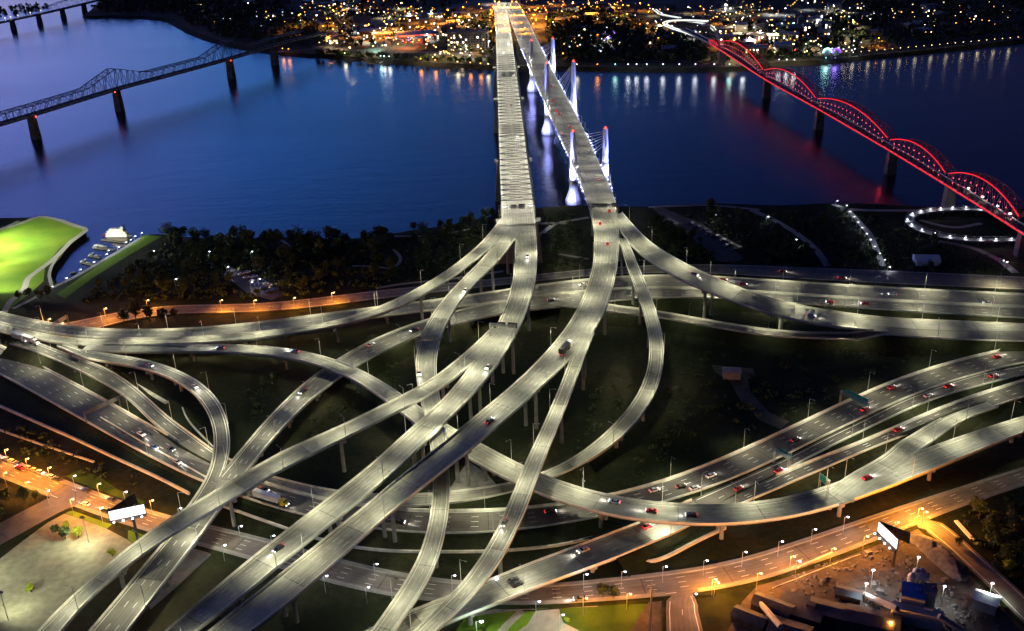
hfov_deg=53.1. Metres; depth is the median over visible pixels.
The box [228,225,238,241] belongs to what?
tree
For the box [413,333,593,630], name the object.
ramp
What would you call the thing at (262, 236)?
tree
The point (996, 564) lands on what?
tree
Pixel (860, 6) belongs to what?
town building
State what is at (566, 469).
ramp
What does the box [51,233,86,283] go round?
riverbank
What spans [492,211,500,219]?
tree
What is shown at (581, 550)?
car
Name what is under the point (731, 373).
building
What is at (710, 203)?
tree
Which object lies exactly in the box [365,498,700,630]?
overpass
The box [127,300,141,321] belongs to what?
tree
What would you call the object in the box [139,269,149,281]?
tree
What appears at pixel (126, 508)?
billboard
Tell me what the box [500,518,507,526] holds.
car
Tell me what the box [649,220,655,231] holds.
tree
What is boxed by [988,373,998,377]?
car
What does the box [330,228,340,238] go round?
tree
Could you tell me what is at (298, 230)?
tree
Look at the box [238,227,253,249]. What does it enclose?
tree
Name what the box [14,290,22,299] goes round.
tree
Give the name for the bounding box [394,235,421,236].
path
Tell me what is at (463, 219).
tree
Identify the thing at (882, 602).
conveyor
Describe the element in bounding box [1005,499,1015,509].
tree
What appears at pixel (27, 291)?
tree
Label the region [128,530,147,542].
lawn
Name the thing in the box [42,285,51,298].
tree
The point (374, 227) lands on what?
tree
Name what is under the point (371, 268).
tree
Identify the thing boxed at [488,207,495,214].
tree
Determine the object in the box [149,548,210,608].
concrete apron
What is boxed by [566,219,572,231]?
tree
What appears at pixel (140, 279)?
tree
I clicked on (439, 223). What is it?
tree
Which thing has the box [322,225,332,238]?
tree
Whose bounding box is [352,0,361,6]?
town building
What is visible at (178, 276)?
tree
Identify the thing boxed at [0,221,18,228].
path
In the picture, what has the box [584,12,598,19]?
town building
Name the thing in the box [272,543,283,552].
car
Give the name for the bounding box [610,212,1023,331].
ramp
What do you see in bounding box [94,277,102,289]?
tree
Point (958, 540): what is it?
tree
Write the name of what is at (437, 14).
town building
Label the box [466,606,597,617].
path
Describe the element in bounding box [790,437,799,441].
car
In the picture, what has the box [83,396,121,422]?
portal frame
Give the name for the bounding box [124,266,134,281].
tree
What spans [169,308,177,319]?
tree
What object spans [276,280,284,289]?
tree
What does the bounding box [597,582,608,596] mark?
tree
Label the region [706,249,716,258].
tree
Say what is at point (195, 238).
tree
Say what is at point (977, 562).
street
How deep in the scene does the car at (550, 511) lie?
435.78 m
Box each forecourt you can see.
[519,609,578,630]
[630,601,661,630]
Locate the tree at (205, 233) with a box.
[200,227,210,239]
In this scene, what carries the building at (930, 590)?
on the yard at (1003, 619)
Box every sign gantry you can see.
[52,315,69,334]
[415,337,438,350]
[489,322,516,337]
[501,204,534,216]
[590,203,617,214]
[773,447,791,468]
[818,473,829,495]
[839,389,869,416]
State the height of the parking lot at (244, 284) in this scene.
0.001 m
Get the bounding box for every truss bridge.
[0,30,330,139]
[493,2,542,263]
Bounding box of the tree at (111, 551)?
[106,548,117,555]
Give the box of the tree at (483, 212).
[480,207,488,216]
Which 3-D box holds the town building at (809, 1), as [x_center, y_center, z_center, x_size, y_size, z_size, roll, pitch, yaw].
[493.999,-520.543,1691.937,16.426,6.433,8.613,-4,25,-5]
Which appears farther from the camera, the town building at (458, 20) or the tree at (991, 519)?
the town building at (458, 20)
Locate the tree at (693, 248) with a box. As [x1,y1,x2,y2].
[684,239,699,253]
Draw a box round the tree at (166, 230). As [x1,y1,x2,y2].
[157,222,172,239]
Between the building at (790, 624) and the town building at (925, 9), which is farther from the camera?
the town building at (925, 9)
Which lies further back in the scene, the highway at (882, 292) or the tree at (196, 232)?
the tree at (196, 232)
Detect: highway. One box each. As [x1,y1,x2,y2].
[0,275,1023,343]
[88,287,1023,630]
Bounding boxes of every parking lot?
[0,514,132,630]
[224,267,284,299]
[653,208,743,262]
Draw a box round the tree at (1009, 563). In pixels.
[1001,558,1017,569]
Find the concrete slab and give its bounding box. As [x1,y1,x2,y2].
[136,383,168,403]
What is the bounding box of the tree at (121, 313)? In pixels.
[116,310,128,323]
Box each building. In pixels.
[244,0,254,4]
[263,13,279,18]
[279,0,290,3]
[284,17,294,22]
[300,3,309,8]
[302,0,314,4]
[312,10,323,17]
[320,2,332,6]
[325,36,338,44]
[331,0,349,4]
[337,4,352,10]
[338,11,346,15]
[341,8,360,13]
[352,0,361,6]
[357,28,380,36]
[370,40,389,46]
[371,31,392,39]
[375,24,386,30]
[385,20,395,27]
[386,27,398,32]
[387,37,407,42]
[403,14,420,21]
[411,35,427,44]
[413,26,425,29]
[419,17,434,24]
[427,12,442,17]
[432,25,442,32]
[432,31,438,39]
[435,22,453,27]
[445,19,459,24]
[452,10,469,17]
[555,17,565,24]
[573,24,587,28]
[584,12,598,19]
[606,6,614,12]
[646,36,659,43]
[652,23,662,31]
[661,45,678,52]
[664,5,675,9]
[701,23,710,30]
[716,26,732,33]
[716,33,736,45]
[721,3,734,9]
[722,367,741,379]
[730,605,768,630]
[732,32,752,38]
[735,22,747,31]
[740,1,747,8]
[744,44,767,55]
[745,39,757,43]
[750,32,769,40]
[750,591,794,618]
[753,23,764,32]
[758,27,767,32]
[763,7,772,11]
[765,33,778,43]
[766,614,813,630]
[773,41,792,53]
[775,22,785,28]
[779,31,799,39]
[779,589,823,628]
[783,17,792,25]
[787,24,802,35]
[797,15,807,23]
[802,23,814,32]
[802,36,815,42]
[805,0,816,2]
[807,16,821,23]
[808,596,846,625]
[816,29,830,39]
[817,20,833,29]
[820,35,829,43]
[827,2,841,10]
[834,584,863,603]
[845,603,901,630]
[853,4,868,10]
[860,12,871,19]
[871,29,882,35]
[892,601,943,630]
[899,581,925,606]
[903,22,922,28]
[911,27,932,33]
[920,3,939,10]
[923,6,936,13]
[924,582,936,608]
[934,10,949,19]
[967,4,978,11]
[967,12,977,16]
[971,588,1001,615]
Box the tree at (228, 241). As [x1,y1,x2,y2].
[223,234,234,251]
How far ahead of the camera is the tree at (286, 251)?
707.47 m
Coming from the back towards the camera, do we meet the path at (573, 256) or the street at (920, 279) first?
the path at (573, 256)
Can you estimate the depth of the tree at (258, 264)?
692.12 m
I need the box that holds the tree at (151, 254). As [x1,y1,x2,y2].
[147,250,154,257]
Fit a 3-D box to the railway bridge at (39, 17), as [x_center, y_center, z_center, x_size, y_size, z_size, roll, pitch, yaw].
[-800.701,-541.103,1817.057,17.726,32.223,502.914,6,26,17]
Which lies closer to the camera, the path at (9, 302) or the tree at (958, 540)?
the tree at (958, 540)
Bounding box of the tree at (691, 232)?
[687,228,696,238]
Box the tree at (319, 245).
[312,239,324,258]
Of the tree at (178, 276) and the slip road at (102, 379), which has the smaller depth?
the slip road at (102, 379)
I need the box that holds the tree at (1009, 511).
[1006,508,1019,522]
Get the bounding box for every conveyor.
[759,601,782,629]
[863,592,899,614]
[937,613,966,630]
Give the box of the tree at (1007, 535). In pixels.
[1000,528,1017,546]
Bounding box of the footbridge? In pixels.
[680,28,1023,256]
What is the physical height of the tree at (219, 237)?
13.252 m
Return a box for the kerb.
[772,554,859,588]
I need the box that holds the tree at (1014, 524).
[1000,510,1023,529]
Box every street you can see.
[0,453,1023,608]
[0,491,75,548]
[52,264,1023,336]
[255,1,324,23]
[277,47,491,56]
[320,0,480,36]
[481,0,495,13]
[496,0,529,18]
[546,0,709,4]
[563,59,759,61]
[661,593,707,630]
[733,33,1014,50]
[917,519,1023,628]
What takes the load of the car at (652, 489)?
on the road at (73, 399)
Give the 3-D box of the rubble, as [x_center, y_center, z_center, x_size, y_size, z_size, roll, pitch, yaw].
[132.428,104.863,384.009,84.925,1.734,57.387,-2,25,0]
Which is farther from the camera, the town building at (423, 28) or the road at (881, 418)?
the town building at (423, 28)
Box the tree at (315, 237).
[307,230,322,242]
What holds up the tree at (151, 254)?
on the ground at (614, 351)
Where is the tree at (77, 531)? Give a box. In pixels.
[70,525,82,537]
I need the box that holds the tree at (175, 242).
[172,238,181,248]
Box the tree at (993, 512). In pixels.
[991,508,1000,519]
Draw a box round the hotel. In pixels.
[447,29,488,50]
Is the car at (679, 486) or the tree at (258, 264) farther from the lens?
the tree at (258, 264)
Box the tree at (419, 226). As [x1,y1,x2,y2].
[416,220,428,233]
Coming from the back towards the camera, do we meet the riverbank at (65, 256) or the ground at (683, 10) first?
the ground at (683, 10)
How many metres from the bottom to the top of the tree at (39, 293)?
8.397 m
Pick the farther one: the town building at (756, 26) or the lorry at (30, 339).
the town building at (756, 26)
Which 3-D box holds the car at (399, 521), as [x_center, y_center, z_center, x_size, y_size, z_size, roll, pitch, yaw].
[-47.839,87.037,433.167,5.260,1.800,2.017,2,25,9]
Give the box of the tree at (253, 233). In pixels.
[245,229,254,243]
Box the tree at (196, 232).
[192,229,201,236]
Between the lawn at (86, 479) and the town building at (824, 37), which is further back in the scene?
the town building at (824, 37)
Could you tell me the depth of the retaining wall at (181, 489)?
493.56 m
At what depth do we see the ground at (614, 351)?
527.76 m
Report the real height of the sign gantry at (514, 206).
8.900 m
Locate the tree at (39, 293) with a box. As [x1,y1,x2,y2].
[34,289,43,299]
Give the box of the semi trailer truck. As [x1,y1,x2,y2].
[252,488,288,507]
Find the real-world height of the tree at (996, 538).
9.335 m
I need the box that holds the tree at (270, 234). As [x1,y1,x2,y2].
[265,228,275,247]
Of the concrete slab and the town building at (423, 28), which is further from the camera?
the town building at (423, 28)
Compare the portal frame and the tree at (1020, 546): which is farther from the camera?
the portal frame
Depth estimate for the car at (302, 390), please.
527.84 m
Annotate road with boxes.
[0,340,232,464]
[0,343,1023,537]
[558,300,1023,356]
[679,364,1023,503]
[699,378,1023,528]
[829,401,1002,502]
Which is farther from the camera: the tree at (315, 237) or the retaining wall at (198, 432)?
the tree at (315, 237)
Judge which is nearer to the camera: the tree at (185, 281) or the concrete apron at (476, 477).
the concrete apron at (476, 477)
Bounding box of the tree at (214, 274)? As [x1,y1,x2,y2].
[210,271,218,279]
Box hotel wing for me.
[444,24,456,44]
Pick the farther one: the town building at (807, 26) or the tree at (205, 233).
the town building at (807, 26)
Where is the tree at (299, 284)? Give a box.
[295,278,302,288]
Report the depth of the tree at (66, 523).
435.93 m
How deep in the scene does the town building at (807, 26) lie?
1435.52 m
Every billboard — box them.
[107,493,146,540]
[873,521,910,566]
[954,520,973,540]
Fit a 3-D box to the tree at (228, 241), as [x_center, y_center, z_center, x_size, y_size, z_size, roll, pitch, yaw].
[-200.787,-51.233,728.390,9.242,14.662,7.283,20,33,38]
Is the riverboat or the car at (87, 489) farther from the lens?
the riverboat
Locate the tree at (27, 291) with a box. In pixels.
[23,287,31,298]
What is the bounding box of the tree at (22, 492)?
[17,486,29,503]
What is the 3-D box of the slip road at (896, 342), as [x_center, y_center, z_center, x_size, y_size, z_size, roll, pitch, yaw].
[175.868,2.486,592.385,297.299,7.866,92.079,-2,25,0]
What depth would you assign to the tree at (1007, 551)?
396.29 m
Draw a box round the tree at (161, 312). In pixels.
[156,307,167,322]
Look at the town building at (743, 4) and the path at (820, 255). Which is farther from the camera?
the town building at (743, 4)
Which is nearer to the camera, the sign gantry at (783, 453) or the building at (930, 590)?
the building at (930, 590)
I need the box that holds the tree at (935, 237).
[932,230,939,240]
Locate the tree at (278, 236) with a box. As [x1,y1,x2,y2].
[273,228,285,245]
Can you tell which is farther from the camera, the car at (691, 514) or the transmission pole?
the car at (691, 514)
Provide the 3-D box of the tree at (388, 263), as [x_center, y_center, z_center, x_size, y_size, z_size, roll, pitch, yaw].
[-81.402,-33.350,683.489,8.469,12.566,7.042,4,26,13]
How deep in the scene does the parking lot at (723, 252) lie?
728.28 m
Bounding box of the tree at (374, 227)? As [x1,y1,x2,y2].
[372,225,379,238]
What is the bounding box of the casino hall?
[397,29,433,40]
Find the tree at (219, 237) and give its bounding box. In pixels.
[213,232,225,241]
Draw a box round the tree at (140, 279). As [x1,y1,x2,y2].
[134,275,145,287]
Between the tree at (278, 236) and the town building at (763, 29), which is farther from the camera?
the town building at (763, 29)
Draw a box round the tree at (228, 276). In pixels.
[223,271,233,282]
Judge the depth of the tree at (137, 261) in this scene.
700.57 m
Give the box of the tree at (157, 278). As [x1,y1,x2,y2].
[153,275,162,291]
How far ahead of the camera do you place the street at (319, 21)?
1713.34 m
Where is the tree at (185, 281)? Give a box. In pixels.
[174,276,188,292]
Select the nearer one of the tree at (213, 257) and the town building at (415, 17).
the tree at (213, 257)
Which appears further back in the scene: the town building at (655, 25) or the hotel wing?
the town building at (655, 25)
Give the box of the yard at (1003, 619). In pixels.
[728,529,1023,630]
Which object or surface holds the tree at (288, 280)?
on the ground at (614, 351)
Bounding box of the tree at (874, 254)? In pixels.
[869,249,879,261]
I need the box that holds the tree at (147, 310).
[142,306,152,321]
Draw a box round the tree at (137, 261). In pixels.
[134,259,141,268]
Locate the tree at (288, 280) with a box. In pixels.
[284,277,292,284]
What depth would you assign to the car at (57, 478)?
470.66 m
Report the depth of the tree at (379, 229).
740.12 m
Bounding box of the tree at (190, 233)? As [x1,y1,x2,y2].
[187,227,195,236]
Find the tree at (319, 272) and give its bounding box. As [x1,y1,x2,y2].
[314,268,323,280]
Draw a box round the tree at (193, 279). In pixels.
[189,273,197,287]
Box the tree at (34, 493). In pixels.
[30,489,38,499]
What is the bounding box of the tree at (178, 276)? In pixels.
[176,272,187,282]
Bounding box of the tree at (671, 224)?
[667,220,673,228]
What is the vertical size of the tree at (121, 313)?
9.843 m
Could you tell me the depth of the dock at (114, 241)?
769.32 m
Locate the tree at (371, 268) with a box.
[367,263,379,277]
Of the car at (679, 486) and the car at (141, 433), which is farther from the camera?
the car at (141, 433)
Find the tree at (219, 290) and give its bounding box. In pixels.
[216,286,222,294]
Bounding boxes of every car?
[14,464,23,469]
[35,469,44,474]
[52,476,61,480]
[80,501,90,506]
[81,487,92,492]
[100,507,109,511]
[107,496,116,501]
[137,431,145,436]
[150,444,157,449]
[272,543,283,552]
[298,388,306,393]
[395,518,404,524]
[485,417,493,423]
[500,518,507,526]
[507,576,518,583]
[510,580,523,587]
[544,509,556,513]
[573,595,586,600]
[577,546,589,553]
[608,499,620,504]
[642,524,652,529]
[645,508,656,513]
[648,487,659,492]
[675,483,686,488]
[685,512,696,516]
[689,485,699,490]
[705,472,716,478]
[733,485,743,491]
[774,468,783,472]
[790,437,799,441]
[862,474,872,479]
[887,385,896,389]
[893,427,903,431]
[923,393,932,397]
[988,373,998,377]
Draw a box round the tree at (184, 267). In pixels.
[179,257,195,278]
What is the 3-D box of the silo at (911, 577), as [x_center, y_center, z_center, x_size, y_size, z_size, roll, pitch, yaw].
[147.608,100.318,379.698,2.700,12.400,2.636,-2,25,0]
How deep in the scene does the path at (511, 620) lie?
378.07 m
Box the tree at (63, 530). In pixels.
[57,526,69,538]
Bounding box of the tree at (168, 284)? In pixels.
[163,278,174,294]
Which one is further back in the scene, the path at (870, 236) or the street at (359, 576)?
the path at (870, 236)
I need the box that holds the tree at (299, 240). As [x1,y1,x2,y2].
[294,231,306,245]
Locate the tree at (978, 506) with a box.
[972,496,989,518]
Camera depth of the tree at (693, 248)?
691.52 m
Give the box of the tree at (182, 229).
[177,226,187,238]
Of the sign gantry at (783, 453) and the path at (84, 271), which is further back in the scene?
the path at (84, 271)
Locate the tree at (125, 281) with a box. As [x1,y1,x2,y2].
[121,274,133,288]
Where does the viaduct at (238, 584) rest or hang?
on the ground at (614, 351)
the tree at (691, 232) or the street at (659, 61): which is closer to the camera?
the tree at (691, 232)
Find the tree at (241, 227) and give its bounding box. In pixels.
[234,224,245,234]
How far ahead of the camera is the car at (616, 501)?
425.73 m
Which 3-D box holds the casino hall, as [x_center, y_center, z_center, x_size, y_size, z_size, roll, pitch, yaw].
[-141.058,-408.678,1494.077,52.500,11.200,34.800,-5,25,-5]
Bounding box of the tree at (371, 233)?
[367,230,374,241]
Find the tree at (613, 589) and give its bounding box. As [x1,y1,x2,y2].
[608,585,619,597]
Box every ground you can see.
[0,203,1023,630]
[87,0,1023,67]
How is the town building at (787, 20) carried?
on the ground at (683, 10)
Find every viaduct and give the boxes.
[164,221,536,630]
[208,194,618,630]
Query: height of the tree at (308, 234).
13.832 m
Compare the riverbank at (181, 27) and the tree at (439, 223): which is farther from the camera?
the riverbank at (181, 27)
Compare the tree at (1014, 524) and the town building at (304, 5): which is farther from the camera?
the town building at (304, 5)
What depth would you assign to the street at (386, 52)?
1409.08 m
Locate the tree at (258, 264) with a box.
[251,256,265,272]
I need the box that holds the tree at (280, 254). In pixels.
[274,248,283,260]
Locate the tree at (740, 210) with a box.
[734,206,742,215]
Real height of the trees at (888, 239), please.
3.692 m
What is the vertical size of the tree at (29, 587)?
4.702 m
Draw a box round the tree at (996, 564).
[992,560,1002,572]
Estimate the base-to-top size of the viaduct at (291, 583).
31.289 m
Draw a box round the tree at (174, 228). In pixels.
[170,226,178,232]
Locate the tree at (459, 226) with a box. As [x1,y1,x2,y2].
[455,221,463,231]
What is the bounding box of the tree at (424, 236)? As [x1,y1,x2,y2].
[420,233,430,242]
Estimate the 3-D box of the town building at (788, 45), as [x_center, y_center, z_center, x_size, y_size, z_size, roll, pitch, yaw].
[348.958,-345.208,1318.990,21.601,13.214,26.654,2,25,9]
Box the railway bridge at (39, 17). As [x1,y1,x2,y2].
[0,0,123,29]
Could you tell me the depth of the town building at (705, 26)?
1475.79 m
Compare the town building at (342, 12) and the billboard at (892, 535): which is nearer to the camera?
the billboard at (892, 535)
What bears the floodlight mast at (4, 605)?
on the parking lot at (47, 562)
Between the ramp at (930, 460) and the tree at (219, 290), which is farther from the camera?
the tree at (219, 290)
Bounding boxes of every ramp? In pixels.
[0,218,512,346]
[37,326,509,630]
[57,342,229,505]
[82,344,1023,539]
[181,237,663,508]
[371,224,524,630]
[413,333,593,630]
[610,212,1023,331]
[663,19,708,44]
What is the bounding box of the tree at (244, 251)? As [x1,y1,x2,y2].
[242,248,248,254]
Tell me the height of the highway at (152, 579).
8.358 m
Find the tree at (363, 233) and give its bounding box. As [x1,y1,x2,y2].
[359,230,368,238]
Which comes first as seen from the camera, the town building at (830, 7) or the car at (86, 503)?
the car at (86, 503)
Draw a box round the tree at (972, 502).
[969,496,982,506]
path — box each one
[0,216,87,312]
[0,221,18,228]
[12,238,141,308]
[48,250,61,286]
[351,249,401,268]
[375,270,503,288]
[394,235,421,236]
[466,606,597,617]
[498,610,524,630]
[538,222,567,223]
[539,217,588,236]
[558,253,589,259]
[648,204,759,209]
[653,9,681,18]
[687,22,715,31]
[712,365,788,428]
[716,234,741,246]
[749,209,830,265]
[832,204,885,265]
[841,208,920,211]
[918,219,981,227]
[938,240,1018,272]
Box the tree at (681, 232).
[676,224,686,238]
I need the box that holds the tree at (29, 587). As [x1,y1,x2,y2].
[24,582,34,591]
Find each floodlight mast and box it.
[0,591,8,619]
[80,516,88,542]
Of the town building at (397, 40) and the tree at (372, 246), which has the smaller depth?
the tree at (372, 246)
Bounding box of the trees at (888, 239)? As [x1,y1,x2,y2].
[0,209,1023,583]
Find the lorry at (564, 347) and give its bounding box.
[558,339,573,354]
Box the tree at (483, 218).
[478,215,486,221]
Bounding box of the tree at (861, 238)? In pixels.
[857,235,865,245]
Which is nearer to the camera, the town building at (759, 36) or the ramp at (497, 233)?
the ramp at (497, 233)
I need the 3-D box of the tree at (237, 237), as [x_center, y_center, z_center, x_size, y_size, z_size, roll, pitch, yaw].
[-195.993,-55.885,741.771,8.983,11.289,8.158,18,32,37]
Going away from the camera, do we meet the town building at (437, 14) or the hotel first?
the hotel
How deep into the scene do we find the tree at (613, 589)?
384.87 m
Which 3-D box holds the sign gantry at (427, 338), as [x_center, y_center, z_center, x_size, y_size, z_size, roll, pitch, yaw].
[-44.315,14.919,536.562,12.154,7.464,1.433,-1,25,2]
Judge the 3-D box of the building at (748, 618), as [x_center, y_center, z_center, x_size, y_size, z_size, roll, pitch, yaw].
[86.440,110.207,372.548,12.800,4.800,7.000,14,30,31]
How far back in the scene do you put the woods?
1500.83 m
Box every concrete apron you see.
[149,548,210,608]
[450,462,495,490]
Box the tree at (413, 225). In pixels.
[409,222,417,229]
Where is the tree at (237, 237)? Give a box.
[235,232,247,243]
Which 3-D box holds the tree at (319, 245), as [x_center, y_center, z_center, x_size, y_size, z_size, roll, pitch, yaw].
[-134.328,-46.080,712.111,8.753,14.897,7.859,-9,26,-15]
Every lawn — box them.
[0,218,82,308]
[57,235,160,297]
[66,511,111,528]
[67,469,144,503]
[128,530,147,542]
[456,611,534,630]
[559,604,646,630]
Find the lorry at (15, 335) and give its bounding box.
[11,331,25,342]
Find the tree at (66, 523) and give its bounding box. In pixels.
[60,520,69,526]
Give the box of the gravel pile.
[910,534,967,581]
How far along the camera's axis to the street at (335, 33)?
1676.84 m
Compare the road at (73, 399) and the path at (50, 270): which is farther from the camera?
the path at (50, 270)
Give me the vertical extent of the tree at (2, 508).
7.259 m
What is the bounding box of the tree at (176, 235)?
[171,230,182,245]
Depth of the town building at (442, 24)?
1565.98 m
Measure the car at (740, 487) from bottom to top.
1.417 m
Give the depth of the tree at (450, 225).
741.23 m
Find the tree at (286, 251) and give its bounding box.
[279,244,291,261]
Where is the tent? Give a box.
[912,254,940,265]
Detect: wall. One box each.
[0,405,189,494]
[0,429,94,462]
[100,416,205,476]
[182,407,212,446]
[223,506,590,552]
[646,526,725,562]
[798,552,832,568]
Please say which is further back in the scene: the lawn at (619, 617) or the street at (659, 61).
the street at (659, 61)
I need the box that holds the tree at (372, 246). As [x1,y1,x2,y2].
[367,237,379,253]
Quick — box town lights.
[230,0,1010,64]
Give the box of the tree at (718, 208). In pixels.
[716,206,721,214]
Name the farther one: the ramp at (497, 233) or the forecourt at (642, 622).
the ramp at (497, 233)
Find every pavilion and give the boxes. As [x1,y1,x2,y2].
[822,48,831,55]
[832,48,840,55]
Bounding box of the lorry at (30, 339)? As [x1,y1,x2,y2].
[20,333,39,344]
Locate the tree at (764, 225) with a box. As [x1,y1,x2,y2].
[760,223,769,231]
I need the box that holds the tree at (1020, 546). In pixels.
[1014,536,1023,557]
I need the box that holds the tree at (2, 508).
[0,504,4,518]
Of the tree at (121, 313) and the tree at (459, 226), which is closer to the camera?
the tree at (121, 313)
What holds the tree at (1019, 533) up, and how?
on the ground at (614, 351)
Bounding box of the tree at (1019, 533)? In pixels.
[1011,528,1020,542]
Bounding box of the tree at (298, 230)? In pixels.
[290,224,303,239]
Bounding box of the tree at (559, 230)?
[555,227,563,234]
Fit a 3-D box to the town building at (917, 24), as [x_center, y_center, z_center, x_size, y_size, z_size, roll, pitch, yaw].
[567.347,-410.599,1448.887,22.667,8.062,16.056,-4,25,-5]
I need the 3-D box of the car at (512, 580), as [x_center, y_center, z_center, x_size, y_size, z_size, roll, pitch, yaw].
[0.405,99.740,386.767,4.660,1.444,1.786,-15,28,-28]
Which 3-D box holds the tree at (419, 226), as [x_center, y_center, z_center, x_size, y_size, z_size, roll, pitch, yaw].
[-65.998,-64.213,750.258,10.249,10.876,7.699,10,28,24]
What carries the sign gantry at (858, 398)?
on the road at (73, 399)
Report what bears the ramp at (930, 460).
on the ground at (614, 351)
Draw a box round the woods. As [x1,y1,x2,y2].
[0,0,1023,62]
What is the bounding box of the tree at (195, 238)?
[191,234,199,242]
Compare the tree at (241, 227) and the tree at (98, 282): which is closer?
the tree at (98, 282)
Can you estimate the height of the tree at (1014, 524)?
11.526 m
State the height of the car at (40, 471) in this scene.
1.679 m
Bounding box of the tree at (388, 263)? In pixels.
[383,258,395,267]
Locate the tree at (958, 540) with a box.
[954,536,963,546]
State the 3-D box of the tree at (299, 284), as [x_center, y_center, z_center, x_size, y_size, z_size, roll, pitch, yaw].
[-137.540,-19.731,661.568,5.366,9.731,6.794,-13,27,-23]
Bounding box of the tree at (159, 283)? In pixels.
[155,279,165,293]
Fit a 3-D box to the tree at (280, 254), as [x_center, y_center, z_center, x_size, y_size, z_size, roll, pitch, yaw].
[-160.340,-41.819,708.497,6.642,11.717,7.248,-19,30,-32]
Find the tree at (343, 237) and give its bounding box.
[335,232,347,244]
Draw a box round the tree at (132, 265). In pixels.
[128,262,136,270]
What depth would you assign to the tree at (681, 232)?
721.02 m
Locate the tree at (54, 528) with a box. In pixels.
[49,524,59,533]
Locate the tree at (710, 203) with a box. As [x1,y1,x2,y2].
[706,198,715,205]
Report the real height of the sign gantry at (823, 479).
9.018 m
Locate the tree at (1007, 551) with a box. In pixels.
[1000,542,1019,558]
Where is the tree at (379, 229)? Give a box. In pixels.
[375,225,385,239]
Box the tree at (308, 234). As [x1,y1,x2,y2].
[304,228,314,243]
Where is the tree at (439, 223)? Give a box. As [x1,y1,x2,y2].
[437,219,443,226]
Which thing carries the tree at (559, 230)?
on the ground at (614, 351)
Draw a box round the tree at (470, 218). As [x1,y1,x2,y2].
[466,211,474,224]
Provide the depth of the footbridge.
856.12 m
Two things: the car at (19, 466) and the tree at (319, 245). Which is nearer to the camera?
the car at (19, 466)
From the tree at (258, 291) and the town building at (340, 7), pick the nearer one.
the tree at (258, 291)
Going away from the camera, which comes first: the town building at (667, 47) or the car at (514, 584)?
the car at (514, 584)
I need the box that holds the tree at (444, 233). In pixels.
[438,223,450,243]
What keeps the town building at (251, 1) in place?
on the ground at (683, 10)
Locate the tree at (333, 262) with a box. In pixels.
[330,257,341,269]
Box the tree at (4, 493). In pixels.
[0,488,10,504]
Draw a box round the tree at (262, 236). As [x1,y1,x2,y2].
[258,233,267,241]
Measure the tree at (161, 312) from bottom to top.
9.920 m
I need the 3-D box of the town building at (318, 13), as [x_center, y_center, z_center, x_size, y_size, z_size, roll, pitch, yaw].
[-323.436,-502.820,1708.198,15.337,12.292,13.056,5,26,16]
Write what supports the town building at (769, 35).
on the ground at (683, 10)
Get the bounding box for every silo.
[907,572,915,582]
[913,567,919,583]
[918,567,925,583]
[922,572,929,584]
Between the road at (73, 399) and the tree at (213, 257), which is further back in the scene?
the tree at (213, 257)
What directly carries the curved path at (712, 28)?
on the ground at (683, 10)
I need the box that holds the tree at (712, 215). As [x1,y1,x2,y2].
[706,208,717,221]
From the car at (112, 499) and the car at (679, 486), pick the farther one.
the car at (112, 499)
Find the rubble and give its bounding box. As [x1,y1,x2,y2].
[769,548,998,630]
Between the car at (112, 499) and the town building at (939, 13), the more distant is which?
the town building at (939, 13)
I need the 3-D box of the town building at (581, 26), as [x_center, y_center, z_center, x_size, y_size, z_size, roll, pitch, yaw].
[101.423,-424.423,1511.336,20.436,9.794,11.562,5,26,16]
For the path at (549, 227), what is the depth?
762.62 m
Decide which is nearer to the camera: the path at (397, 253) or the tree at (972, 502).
the tree at (972, 502)
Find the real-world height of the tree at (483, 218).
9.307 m
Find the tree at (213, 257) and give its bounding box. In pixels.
[207,253,218,265]
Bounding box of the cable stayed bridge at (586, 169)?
[503,0,615,204]
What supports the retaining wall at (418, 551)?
on the ground at (614, 351)
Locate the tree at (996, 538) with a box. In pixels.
[986,530,1002,549]
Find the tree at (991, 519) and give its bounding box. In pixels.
[983,513,998,532]
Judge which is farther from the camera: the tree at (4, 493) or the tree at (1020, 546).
the tree at (4, 493)
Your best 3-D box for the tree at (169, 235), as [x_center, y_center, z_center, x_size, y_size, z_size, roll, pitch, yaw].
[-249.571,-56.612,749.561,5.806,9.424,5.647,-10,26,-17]
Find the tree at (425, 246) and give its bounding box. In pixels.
[420,238,431,253]
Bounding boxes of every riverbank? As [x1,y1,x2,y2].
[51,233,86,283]
[82,2,1023,72]
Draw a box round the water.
[0,0,1023,282]
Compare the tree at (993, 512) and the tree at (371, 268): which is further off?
the tree at (371, 268)
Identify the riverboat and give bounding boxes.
[102,223,131,236]
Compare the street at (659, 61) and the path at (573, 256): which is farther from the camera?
the street at (659, 61)
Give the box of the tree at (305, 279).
[301,275,307,285]
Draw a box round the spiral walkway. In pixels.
[905,206,1023,244]
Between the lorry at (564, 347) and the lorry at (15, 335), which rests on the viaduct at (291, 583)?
the lorry at (564, 347)
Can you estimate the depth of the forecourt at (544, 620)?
376.55 m
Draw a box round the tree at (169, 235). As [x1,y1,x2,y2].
[167,232,172,242]
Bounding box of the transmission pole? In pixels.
[647,583,655,630]
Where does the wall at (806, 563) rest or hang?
on the yard at (1003, 619)
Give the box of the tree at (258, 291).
[253,288,260,296]
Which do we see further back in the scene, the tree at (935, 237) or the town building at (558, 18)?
the town building at (558, 18)
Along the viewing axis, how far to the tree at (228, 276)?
678.08 m
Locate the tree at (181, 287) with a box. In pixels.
[175,284,186,297]
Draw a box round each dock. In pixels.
[92,247,114,250]
[101,239,127,242]
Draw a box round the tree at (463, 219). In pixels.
[459,216,466,223]
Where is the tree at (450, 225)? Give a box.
[443,220,454,232]

